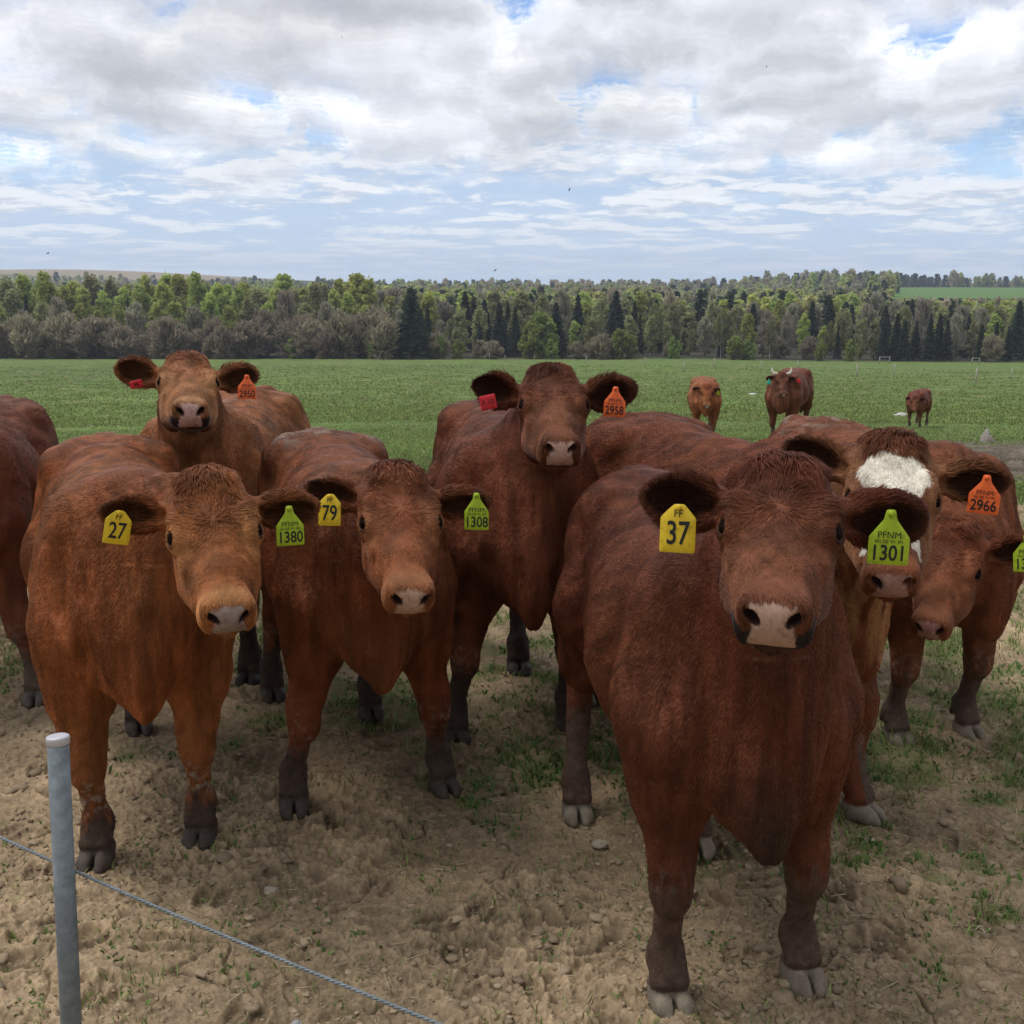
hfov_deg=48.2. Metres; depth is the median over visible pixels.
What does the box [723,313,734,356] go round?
birch tree
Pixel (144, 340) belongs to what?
bare bush
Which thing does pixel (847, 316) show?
budding tree
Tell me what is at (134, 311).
bare tree
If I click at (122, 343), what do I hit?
bare bush
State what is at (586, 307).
aspen tree
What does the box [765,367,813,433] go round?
cow
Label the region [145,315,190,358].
bare bush
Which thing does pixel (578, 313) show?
spruce tree
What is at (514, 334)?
spruce tree
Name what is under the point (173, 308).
aspen tree
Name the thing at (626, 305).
budding tree
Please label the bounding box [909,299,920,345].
spruce tree
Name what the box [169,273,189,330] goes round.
aspen tree
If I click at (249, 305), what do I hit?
budding tree
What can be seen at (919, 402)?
cow
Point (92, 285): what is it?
budding tree
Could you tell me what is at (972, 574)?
cow
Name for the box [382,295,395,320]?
aspen tree
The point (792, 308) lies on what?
bare tree
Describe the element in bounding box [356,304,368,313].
aspen tree
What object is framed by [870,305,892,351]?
spruce tree
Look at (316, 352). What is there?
bare bush
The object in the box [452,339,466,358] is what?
green bush
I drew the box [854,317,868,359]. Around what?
budding tree
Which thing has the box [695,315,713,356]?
bare tree
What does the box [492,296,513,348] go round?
budding tree
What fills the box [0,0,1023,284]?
sky
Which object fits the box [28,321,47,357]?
bare bush
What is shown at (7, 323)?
bare bush
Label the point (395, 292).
bare tree
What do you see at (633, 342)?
green bush
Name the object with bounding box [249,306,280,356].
bare bush
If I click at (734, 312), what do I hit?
budding tree
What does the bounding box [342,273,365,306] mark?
aspen tree
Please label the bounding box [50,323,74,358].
bare bush
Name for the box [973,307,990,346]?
bare tree
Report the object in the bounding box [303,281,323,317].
budding tree
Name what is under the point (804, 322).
aspen tree
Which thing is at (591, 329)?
budding tree
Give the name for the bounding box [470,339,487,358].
bare bush
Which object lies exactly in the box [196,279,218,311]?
budding tree
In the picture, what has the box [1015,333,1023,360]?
spruce tree
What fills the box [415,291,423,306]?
budding tree
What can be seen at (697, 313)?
spruce tree
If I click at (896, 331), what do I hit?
spruce tree
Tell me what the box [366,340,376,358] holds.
green bush
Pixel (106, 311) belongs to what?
aspen tree
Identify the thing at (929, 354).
spruce tree
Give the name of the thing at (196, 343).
bare bush
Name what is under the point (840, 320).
budding tree
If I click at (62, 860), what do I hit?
electric fence
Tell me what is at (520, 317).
budding tree
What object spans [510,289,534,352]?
budding tree
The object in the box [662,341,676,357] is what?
bare bush
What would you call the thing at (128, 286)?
aspen tree
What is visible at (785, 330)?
bare tree
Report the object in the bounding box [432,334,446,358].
green bush
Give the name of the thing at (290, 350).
green bush
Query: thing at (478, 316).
budding tree
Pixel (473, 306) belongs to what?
spruce tree
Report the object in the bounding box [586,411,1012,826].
cow
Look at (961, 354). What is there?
spruce tree
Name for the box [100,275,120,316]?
budding tree
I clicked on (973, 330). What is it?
budding tree
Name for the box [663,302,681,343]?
budding tree
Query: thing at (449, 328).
birch tree
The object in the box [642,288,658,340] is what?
budding tree
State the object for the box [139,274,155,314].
aspen tree
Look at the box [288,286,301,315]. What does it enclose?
budding tree
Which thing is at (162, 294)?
aspen tree
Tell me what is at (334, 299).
aspen tree
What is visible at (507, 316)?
spruce tree
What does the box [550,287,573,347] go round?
bare tree
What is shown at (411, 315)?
spruce tree
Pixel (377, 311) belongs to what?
bare bush
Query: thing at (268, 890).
stone
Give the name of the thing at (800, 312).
budding tree
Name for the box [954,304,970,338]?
bare tree
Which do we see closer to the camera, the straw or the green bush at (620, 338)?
the straw
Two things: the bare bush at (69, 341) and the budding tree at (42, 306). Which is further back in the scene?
the budding tree at (42, 306)
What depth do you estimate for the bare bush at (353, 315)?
221.47 m
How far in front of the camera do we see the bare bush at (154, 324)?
218.15 m
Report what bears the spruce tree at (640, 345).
on the ground at (384, 911)
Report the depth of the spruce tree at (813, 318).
253.43 m
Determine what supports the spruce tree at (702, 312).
on the ground at (384, 911)
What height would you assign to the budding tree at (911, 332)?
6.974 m
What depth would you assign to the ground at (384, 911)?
3.42 m
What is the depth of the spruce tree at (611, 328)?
230.78 m
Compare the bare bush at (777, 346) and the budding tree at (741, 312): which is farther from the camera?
the budding tree at (741, 312)
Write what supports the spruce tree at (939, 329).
on the ground at (384, 911)
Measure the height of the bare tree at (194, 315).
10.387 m
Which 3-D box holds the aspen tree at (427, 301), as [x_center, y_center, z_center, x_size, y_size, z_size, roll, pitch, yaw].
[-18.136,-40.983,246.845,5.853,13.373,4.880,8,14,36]
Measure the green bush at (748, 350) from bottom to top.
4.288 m
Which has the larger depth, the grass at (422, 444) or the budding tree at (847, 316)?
the budding tree at (847, 316)
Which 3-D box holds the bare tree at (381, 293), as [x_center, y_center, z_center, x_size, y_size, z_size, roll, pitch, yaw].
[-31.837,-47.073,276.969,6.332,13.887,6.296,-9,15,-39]
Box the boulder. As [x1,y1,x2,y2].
[979,429,994,442]
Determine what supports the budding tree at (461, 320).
on the ground at (384, 911)
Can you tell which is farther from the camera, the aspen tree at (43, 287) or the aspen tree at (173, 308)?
the aspen tree at (43, 287)
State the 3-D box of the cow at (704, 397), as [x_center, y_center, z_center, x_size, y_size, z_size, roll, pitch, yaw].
[3.736,-2.013,22.244,0.644,1.205,1.863,1,11,6]
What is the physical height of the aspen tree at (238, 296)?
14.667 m
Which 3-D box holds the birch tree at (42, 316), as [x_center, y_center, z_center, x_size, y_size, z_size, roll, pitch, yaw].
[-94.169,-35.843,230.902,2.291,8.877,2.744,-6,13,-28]
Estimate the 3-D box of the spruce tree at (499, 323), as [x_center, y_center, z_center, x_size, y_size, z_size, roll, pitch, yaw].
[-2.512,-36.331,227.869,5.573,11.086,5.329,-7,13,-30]
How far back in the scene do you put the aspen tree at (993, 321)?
232.95 m
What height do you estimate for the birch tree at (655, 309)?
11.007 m
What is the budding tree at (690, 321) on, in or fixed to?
on the ground at (384, 911)
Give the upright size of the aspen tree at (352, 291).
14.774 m
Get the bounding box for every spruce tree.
[24,297,30,315]
[125,298,130,325]
[387,287,436,359]
[409,309,426,357]
[424,308,433,337]
[452,291,474,351]
[470,298,476,323]
[475,321,482,355]
[481,299,492,334]
[486,315,491,342]
[489,301,513,356]
[504,301,512,352]
[505,306,522,356]
[544,302,571,357]
[568,294,587,343]
[605,290,624,333]
[606,310,623,355]
[631,300,637,334]
[637,313,644,354]
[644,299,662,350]
[654,312,662,353]
[680,324,690,355]
[687,301,702,350]
[700,308,704,318]
[716,339,723,356]
[741,303,760,350]
[797,301,818,351]
[816,299,835,353]
[832,325,841,358]
[849,304,856,346]
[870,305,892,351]
[871,316,893,360]
[885,313,904,360]
[892,319,915,360]
[908,321,922,359]
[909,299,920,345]
[919,314,938,361]
[932,313,946,359]
[937,319,954,360]
[943,305,952,345]
[952,309,968,358]
[965,313,973,357]
[970,324,988,361]
[990,321,1001,360]
[998,326,1014,361]
[1001,300,1023,359]
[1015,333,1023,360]
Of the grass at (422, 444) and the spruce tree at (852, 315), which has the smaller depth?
the grass at (422, 444)
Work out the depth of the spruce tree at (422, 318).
226.51 m
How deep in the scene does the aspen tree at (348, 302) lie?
229.83 m
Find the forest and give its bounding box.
[0,268,1023,344]
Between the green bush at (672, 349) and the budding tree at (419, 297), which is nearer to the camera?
the green bush at (672, 349)
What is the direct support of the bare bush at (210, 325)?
on the ground at (384, 911)
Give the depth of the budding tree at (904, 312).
251.56 m
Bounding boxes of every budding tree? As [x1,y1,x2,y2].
[0,276,23,318]
[33,299,49,321]
[81,272,104,318]
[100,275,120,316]
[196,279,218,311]
[238,295,257,321]
[250,286,273,317]
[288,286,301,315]
[297,302,316,319]
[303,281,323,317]
[316,281,335,309]
[382,303,392,318]
[397,289,413,337]
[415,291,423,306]
[452,308,470,354]
[470,306,487,347]
[485,288,502,333]
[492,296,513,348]
[506,311,522,353]
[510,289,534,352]
[534,292,550,315]
[559,300,574,343]
[583,317,598,354]
[590,296,609,335]
[620,297,632,330]
[623,314,639,339]
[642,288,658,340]
[643,314,662,355]
[659,302,672,343]
[659,321,673,350]
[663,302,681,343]
[675,300,687,341]
[680,310,698,355]
[705,300,719,351]
[727,304,741,333]
[735,304,745,333]
[790,301,804,347]
[832,311,847,352]
[840,308,853,353]
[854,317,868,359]
[867,317,880,358]
[889,320,903,355]
[895,303,911,347]
[909,325,919,352]
[934,306,950,348]
[965,320,978,357]
[988,306,1006,338]
[999,308,1008,338]
[1003,311,1015,353]
[1010,299,1023,347]
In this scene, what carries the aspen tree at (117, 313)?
on the ground at (384, 911)
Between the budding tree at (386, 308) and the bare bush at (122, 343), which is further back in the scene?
the budding tree at (386, 308)
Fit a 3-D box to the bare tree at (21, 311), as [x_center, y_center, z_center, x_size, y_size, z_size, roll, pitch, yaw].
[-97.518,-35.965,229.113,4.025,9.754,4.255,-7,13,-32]
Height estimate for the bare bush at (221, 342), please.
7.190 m
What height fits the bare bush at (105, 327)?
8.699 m
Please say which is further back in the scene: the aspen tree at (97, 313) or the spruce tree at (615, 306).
the spruce tree at (615, 306)
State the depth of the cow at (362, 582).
3.46 m
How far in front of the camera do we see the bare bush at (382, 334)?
215.48 m
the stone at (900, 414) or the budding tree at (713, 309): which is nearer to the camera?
the stone at (900, 414)
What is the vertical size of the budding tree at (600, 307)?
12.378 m
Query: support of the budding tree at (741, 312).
on the ground at (384, 911)
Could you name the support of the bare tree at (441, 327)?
on the ground at (384, 911)
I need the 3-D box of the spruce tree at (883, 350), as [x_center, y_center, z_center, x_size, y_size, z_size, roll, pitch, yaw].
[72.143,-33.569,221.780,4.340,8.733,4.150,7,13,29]
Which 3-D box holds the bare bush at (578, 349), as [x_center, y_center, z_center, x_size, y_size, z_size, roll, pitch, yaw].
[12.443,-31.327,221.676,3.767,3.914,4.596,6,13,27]
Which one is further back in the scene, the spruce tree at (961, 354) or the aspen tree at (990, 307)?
the aspen tree at (990, 307)
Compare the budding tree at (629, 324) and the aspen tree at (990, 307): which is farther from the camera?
the aspen tree at (990, 307)
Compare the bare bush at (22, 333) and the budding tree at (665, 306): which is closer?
the bare bush at (22, 333)
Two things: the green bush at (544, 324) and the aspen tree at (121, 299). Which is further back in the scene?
the aspen tree at (121, 299)
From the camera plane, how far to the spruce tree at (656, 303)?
248.27 m
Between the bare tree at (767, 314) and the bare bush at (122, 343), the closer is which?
the bare bush at (122, 343)
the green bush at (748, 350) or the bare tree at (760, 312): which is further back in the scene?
the bare tree at (760, 312)
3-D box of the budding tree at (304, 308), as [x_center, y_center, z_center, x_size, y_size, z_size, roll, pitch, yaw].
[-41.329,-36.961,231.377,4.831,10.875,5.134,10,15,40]
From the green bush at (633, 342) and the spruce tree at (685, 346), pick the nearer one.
the green bush at (633, 342)
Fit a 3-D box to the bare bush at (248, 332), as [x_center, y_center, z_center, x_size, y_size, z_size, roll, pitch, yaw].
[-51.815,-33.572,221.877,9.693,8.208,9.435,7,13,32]
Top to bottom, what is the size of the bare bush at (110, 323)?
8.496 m
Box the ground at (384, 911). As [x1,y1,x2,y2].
[0,269,1023,1023]
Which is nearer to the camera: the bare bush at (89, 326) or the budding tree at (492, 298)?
the bare bush at (89, 326)
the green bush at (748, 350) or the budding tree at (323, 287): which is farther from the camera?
the budding tree at (323, 287)
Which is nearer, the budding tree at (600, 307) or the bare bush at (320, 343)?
the bare bush at (320, 343)
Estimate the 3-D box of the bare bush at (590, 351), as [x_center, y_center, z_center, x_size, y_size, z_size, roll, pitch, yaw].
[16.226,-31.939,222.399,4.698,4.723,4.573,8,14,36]
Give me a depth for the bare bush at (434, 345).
218.70 m
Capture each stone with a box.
[264,886,278,894]
[591,839,607,849]
[894,412,906,415]
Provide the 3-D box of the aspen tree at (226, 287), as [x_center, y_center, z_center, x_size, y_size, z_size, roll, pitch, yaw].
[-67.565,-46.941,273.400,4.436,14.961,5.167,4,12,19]
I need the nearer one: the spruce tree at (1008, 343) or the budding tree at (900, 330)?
the spruce tree at (1008, 343)
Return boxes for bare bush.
[0,323,22,357]
[1,311,26,356]
[7,313,46,358]
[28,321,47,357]
[38,311,79,358]
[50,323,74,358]
[58,325,76,358]
[63,329,96,358]
[69,313,108,358]
[74,336,100,357]
[88,317,131,358]
[91,344,105,358]
[96,318,121,357]
[100,324,140,358]
[135,341,149,357]
[138,317,174,358]
[145,315,186,356]
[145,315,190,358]
[188,328,203,354]
[195,315,227,358]
[202,345,223,358]
[205,324,238,358]
[226,319,272,358]
[246,327,271,357]
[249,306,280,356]
[272,313,312,356]
[286,334,313,358]
[288,317,323,357]
[293,323,323,357]
[310,328,340,358]
[320,308,364,358]
[339,311,361,350]
[350,310,370,357]
[353,304,397,358]
[361,312,400,358]
[423,330,451,358]
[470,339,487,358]
[482,339,504,358]
[566,341,587,358]
[585,338,598,358]
[588,333,613,359]
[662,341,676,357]
[724,332,745,357]
[763,334,787,358]
[798,336,817,359]
[980,333,1005,361]
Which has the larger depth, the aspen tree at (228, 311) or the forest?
the forest
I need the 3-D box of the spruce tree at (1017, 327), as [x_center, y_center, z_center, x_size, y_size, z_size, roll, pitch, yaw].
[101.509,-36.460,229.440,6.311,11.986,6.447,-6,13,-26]
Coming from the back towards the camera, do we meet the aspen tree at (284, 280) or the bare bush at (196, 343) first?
the aspen tree at (284, 280)
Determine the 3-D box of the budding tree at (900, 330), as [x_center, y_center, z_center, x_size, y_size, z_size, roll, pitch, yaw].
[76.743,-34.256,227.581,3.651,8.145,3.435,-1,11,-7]
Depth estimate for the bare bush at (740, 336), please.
226.83 m
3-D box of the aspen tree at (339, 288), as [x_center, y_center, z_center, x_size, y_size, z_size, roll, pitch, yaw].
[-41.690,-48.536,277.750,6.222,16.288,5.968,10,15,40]
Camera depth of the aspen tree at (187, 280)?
269.42 m
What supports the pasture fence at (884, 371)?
on the ground at (384, 911)
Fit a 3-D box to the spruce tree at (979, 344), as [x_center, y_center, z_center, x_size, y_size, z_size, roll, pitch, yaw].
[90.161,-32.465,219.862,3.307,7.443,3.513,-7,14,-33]
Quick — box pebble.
[291,1019,301,1023]
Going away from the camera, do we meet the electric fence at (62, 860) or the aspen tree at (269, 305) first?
the electric fence at (62, 860)
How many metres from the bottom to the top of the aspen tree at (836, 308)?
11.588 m
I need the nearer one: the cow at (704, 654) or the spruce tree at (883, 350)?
the cow at (704, 654)
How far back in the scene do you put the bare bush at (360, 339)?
219.36 m
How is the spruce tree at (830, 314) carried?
on the ground at (384, 911)
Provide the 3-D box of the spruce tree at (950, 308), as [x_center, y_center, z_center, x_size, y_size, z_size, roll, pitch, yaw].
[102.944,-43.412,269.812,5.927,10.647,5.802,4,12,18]
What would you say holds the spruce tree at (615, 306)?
on the ground at (384, 911)
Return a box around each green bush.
[284,336,299,358]
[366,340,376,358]
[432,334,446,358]
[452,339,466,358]
[517,322,542,358]
[527,311,559,358]
[545,339,558,358]
[610,328,631,358]
[625,334,637,358]
[667,337,682,358]
[726,334,743,359]
[742,338,757,359]
[814,342,826,360]
[843,339,857,360]
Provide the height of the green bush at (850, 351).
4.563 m
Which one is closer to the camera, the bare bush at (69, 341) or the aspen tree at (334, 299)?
the bare bush at (69, 341)
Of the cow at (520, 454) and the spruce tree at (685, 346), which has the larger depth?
the spruce tree at (685, 346)
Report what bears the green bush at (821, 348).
on the ground at (384, 911)
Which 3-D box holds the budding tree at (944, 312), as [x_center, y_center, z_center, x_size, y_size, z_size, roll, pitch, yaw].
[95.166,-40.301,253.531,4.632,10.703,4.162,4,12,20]
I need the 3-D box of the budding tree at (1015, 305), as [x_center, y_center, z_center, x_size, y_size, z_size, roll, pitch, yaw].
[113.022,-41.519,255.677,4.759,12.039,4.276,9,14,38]
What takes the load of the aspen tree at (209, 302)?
on the ground at (384, 911)
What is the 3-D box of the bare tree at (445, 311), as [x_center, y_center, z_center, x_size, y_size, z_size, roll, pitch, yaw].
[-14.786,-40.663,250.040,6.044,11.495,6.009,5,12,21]
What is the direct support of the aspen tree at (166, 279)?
on the ground at (384, 911)
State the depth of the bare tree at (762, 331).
231.64 m
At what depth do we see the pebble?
2.68 m
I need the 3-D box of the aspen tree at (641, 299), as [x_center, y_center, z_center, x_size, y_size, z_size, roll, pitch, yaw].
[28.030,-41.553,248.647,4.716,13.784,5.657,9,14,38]
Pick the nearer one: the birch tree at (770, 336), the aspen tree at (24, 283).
the birch tree at (770, 336)
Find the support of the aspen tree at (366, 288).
on the ground at (384, 911)
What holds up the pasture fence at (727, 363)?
on the ground at (384, 911)
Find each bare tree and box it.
[19,308,30,316]
[42,295,66,325]
[124,301,148,338]
[182,305,205,332]
[270,288,296,351]
[317,300,334,353]
[375,288,386,309]
[381,286,400,313]
[394,308,410,337]
[433,299,458,342]
[436,319,446,352]
[545,301,554,315]
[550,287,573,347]
[594,297,609,333]
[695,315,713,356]
[712,304,722,345]
[717,318,731,356]
[746,301,765,342]
[755,319,770,356]
[760,310,777,340]
[778,319,795,358]
[782,303,801,347]
[810,305,823,338]
[852,303,879,353]
[888,299,901,327]
[910,296,936,353]
[950,313,966,358]
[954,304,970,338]
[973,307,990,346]
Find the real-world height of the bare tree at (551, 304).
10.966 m
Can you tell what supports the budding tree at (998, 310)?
on the ground at (384, 911)
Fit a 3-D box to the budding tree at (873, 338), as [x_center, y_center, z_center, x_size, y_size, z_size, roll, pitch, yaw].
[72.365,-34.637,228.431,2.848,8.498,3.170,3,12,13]
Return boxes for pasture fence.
[413,352,1012,378]
[683,361,1005,382]
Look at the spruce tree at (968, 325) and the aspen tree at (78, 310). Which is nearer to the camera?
the aspen tree at (78, 310)
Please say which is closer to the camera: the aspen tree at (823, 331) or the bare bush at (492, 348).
the bare bush at (492, 348)
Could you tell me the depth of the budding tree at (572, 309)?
272.45 m
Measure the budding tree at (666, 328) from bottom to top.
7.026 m
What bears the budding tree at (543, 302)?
on the ground at (384, 911)
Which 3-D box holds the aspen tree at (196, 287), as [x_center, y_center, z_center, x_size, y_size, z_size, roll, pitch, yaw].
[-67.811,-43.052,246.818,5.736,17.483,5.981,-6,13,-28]
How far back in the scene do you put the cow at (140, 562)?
3.07 m
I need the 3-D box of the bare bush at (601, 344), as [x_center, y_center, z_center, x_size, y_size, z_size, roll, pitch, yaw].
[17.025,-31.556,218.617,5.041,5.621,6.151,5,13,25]
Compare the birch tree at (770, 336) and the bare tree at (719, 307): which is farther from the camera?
the bare tree at (719, 307)
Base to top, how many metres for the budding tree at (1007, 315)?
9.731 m
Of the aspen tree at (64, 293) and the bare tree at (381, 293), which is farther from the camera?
the bare tree at (381, 293)
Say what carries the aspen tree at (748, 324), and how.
on the ground at (384, 911)
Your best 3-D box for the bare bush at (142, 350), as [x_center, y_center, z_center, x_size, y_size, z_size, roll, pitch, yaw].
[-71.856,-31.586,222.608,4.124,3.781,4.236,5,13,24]
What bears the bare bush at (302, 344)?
on the ground at (384, 911)
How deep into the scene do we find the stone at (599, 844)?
3.51 m
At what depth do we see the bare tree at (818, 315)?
276.68 m
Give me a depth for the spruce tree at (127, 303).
245.91 m
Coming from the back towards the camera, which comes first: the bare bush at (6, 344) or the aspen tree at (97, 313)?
the aspen tree at (97, 313)
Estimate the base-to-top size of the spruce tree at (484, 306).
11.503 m
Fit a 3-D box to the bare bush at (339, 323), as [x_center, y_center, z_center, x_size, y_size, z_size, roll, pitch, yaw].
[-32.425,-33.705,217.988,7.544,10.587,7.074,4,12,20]
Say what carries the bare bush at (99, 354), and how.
on the ground at (384, 911)
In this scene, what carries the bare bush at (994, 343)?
on the ground at (384, 911)
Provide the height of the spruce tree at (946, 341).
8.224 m
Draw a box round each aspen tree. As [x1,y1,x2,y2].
[0,305,6,352]
[14,272,35,319]
[30,288,35,318]
[32,270,56,320]
[57,284,77,313]
[65,280,86,307]
[72,303,85,321]
[75,287,95,317]
[93,310,103,317]
[94,290,112,319]
[112,302,127,327]
[114,286,132,324]
[122,283,131,305]
[129,283,151,328]
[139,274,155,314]
[146,302,165,327]
[151,272,180,315]
[151,280,174,318]
[166,302,187,330]
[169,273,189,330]
[180,275,189,319]
[185,271,208,352]
[199,290,224,332]
[210,282,230,324]
[222,284,234,330]
[222,305,236,332]
[231,284,246,324]
[238,281,251,304]
[259,300,275,355]
[268,288,285,349]
[272,273,293,304]
[295,286,313,307]
[327,289,342,311]
[330,278,346,310]
[339,291,355,316]
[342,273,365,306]
[348,284,361,315]
[355,275,379,310]
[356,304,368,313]
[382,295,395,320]
[420,291,440,331]
[568,320,581,355]
[579,299,591,339]
[630,289,649,347]
[738,313,756,345]
[773,299,785,335]
[796,313,810,357]
[817,325,827,357]
[833,300,838,333]
[960,301,973,321]
[983,300,994,338]
[984,312,1003,340]
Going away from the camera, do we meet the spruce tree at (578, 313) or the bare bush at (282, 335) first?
the bare bush at (282, 335)
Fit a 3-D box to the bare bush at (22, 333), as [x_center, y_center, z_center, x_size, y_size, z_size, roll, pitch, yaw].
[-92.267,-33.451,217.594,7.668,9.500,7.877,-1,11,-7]
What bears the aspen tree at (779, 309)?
on the ground at (384, 911)
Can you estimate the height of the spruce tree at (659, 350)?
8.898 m
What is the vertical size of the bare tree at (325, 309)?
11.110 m
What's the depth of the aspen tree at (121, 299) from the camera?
252.91 m
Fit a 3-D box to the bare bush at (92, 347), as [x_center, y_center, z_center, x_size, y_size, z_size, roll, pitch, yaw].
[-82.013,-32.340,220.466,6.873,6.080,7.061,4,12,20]
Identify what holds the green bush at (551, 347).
on the ground at (384, 911)
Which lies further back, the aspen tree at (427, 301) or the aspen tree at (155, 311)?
the aspen tree at (427, 301)
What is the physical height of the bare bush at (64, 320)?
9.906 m
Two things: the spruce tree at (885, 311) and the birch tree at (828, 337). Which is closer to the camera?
the birch tree at (828, 337)
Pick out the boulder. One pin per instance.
(986, 436)
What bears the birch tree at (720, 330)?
on the ground at (384, 911)
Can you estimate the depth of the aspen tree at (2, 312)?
226.08 m
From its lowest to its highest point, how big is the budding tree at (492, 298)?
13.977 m
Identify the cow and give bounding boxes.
[0,395,58,708]
[20,431,321,873]
[112,349,310,686]
[257,426,493,820]
[426,361,638,745]
[552,448,931,1018]
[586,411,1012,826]
[687,375,721,431]
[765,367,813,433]
[768,414,1023,746]
[905,388,931,427]
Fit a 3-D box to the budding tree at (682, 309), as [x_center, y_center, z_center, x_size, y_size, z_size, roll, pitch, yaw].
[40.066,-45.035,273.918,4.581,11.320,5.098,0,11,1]
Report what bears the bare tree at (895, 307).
on the ground at (384, 911)
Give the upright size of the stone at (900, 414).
0.202 m
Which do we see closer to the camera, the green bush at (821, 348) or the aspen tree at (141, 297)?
the green bush at (821, 348)
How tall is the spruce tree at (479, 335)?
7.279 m
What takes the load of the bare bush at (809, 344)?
on the ground at (384, 911)
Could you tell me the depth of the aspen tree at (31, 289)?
273.83 m
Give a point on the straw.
(528, 914)
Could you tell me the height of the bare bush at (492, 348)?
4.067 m
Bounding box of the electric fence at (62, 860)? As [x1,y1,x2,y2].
[0,733,443,1023]
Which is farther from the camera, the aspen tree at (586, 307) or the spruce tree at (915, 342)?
the aspen tree at (586, 307)
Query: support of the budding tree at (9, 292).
on the ground at (384, 911)
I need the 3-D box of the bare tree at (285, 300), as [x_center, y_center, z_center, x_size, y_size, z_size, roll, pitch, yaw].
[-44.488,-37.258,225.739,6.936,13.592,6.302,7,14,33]
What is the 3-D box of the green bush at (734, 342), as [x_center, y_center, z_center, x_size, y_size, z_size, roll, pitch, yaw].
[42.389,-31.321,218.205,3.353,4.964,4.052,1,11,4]
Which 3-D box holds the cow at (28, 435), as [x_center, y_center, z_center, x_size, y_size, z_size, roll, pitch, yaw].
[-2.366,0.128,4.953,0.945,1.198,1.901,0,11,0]
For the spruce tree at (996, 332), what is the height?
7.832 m
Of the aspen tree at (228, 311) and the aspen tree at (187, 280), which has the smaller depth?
the aspen tree at (228, 311)
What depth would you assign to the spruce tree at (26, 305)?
248.01 m
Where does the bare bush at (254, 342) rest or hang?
on the ground at (384, 911)
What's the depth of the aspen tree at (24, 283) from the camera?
252.84 m
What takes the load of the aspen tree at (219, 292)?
on the ground at (384, 911)
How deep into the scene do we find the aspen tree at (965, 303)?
276.19 m
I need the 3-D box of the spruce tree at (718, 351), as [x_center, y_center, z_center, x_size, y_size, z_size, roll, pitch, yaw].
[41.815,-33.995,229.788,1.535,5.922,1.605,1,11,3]
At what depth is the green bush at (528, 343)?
218.84 m
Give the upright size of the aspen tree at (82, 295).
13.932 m
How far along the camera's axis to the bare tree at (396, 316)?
230.41 m
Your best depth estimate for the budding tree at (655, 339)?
229.88 m
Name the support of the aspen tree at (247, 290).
on the ground at (384, 911)
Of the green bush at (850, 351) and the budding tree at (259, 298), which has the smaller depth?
the green bush at (850, 351)
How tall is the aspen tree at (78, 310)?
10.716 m
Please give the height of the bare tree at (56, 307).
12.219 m
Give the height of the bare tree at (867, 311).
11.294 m
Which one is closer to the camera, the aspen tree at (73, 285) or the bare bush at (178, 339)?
the bare bush at (178, 339)
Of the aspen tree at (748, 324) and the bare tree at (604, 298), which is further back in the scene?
the bare tree at (604, 298)
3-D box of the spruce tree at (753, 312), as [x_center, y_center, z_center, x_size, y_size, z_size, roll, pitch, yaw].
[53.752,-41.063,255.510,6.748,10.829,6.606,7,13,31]
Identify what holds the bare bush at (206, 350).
on the ground at (384, 911)
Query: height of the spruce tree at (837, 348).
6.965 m
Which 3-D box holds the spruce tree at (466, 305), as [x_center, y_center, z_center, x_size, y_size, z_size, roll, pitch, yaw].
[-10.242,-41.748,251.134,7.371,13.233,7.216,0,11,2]
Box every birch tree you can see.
[40,313,46,354]
[445,319,454,356]
[645,303,663,355]
[715,307,727,356]
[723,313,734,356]
[765,317,776,358]
[823,321,834,358]
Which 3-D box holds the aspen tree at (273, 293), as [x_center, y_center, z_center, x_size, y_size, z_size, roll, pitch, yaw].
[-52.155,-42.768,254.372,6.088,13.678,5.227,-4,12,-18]
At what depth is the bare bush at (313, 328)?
218.62 m
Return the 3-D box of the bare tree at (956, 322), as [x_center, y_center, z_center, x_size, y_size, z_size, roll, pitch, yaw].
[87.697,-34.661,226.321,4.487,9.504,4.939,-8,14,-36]
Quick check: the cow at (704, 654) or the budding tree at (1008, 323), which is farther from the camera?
the budding tree at (1008, 323)
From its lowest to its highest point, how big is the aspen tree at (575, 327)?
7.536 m
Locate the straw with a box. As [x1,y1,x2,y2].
[0,608,1023,1023]
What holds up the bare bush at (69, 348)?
on the ground at (384, 911)
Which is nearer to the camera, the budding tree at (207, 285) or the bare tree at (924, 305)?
the bare tree at (924, 305)
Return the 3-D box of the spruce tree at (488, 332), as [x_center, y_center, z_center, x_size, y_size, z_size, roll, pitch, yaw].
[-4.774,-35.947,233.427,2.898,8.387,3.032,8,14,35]
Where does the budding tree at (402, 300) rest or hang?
on the ground at (384, 911)
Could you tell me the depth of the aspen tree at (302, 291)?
268.58 m
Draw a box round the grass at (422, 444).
[0,364,1023,1023]
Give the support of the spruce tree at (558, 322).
on the ground at (384, 911)
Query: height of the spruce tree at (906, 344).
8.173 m
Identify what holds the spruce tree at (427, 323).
on the ground at (384, 911)
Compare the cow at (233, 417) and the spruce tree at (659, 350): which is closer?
the cow at (233, 417)
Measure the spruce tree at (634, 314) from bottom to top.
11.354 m
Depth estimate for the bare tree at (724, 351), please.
231.80 m

